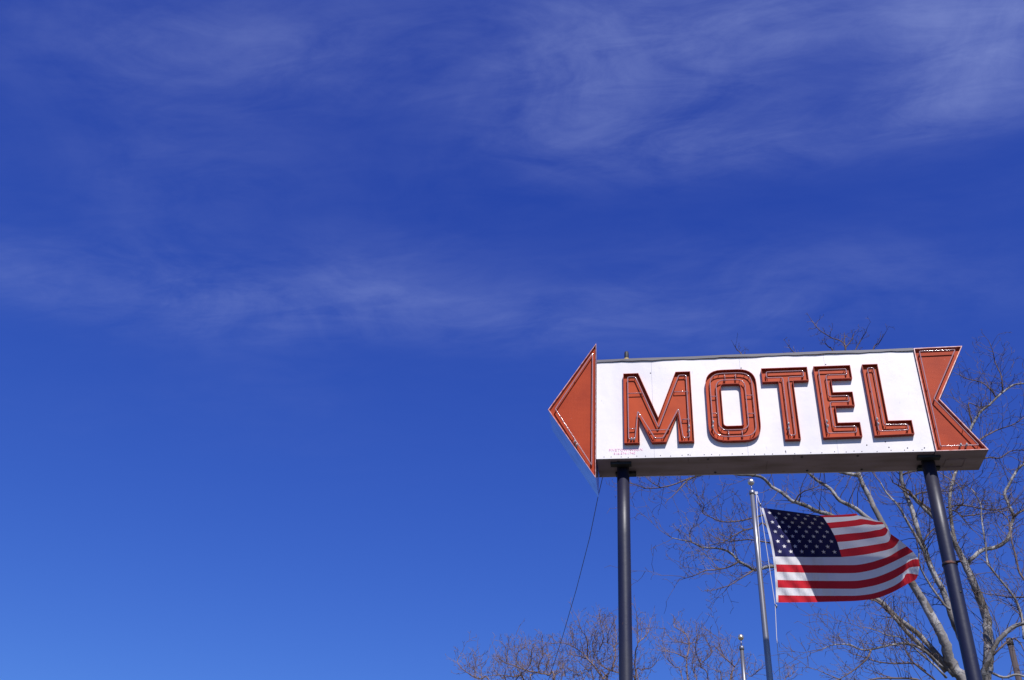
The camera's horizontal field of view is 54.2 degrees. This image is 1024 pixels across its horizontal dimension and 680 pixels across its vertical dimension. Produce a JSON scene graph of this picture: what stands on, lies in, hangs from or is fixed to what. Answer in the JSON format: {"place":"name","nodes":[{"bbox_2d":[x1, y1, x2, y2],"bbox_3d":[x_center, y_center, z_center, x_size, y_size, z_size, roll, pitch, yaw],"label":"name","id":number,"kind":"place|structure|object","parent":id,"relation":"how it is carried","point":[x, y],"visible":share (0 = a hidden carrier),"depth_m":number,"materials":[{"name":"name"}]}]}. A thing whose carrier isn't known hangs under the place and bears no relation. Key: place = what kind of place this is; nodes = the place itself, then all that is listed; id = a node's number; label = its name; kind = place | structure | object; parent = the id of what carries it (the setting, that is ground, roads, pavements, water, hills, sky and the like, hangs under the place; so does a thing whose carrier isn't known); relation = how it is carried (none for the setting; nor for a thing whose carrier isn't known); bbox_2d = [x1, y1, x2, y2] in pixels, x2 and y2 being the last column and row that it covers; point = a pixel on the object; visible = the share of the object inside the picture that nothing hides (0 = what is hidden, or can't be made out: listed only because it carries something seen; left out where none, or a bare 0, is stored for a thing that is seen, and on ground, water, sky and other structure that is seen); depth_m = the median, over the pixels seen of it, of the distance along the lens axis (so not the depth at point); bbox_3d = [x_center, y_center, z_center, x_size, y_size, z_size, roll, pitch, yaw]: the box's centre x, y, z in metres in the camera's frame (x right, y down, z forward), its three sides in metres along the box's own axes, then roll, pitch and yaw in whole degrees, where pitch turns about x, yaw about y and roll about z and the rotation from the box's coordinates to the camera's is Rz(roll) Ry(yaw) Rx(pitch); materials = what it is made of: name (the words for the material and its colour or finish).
{"place":"outdoors","nodes":[
{"label":"outdoors","id":0,"kind":"place"},
{"bbox_2d":[0,0,1023,679],"label":"sky","id":1,"kind":"structure","parent":0,"point":[298,298],"materials":[{"name":"blue"}]},
{"bbox_2d":[1006,638,1021,679],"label":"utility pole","id":2,"kind":"object","parent":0,"point":[1012,656],"visible":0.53,"depth_m":41.49,"materials":[{"name":"brown wood"}]},
{"bbox_3d":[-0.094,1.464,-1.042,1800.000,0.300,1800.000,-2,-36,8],"label":"ground","id":3,"kind":"structure","parent":0,"visible":0},
{"bbox_2d":[445,622,580,679],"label":"bare tree","id":4,"kind":"object","parent":3,"relation":"on","point":[521,666],"visible":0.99,"depth_m":29.20,"materials":[{"name":"brown plant"}]},
{"bbox_2d":[531,600,641,679],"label":"bare tree","id":5,"kind":"object","parent":3,"relation":"on","point":[589,676],"visible":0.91,"depth_m":30.52,"materials":[{"name":"brown plant"}]},
{"bbox_2d":[618,599,801,679],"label":"bare tree","id":6,"kind":"object","parent":3,"relation":"on","point":[699,660],"visible":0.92,"depth_m":29.11,"materials":[{"name":"brown plant"}]},
{"bbox_2d":[738,634,745,679],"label":"flagpole","id":7,"kind":"object","parent":3,"relation":"on","point":[741,649],"visible":1,"depth_m":16.65,"materials":[{"name":"metal"}]},
{"bbox_2d":[747,479,780,679],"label":"flagpole","id":8,"kind":"object","parent":3,"relation":"on","point":[765,633],"visible":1,"depth_m":14.84,"materials":[{"name":"metal"}]},
{"bbox_2d":[761,508,918,601],"bbox_3d":[4.809,3.005,14.654,0.683,1.620,2.129,31,-43,-32],"label":"flag","id":9,"kind":"object","parent":8,"relation":"attached to","point":[835,558],"visible":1,"depth_m":14.77,"materials":[{"name":"multicoloured fabric"}]},
{"bbox_2d":[548,344,988,679],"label":"motel sign","id":10,"kind":"object","parent":3,"relation":"on","point":[842,411],"visible":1,"depth_m":13.03,"materials":[{"name":"white metal"}]},
{"bbox_2d":[548,477,602,679],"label":"guy cable","id":11,"kind":"object","parent":10,"relation":"attached to","point":[579,577],"visible":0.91,"depth_m":15.03,"materials":[{"name":"grey plastic"}]},
{"bbox_2d":[606,312,1023,679],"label":"plane tree","id":12,"kind":"object","parent":3,"relation":"on","point":[948,662],"visible":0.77,"depth_m":17.84,"materials":[{"name":"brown plant"}]}
]}

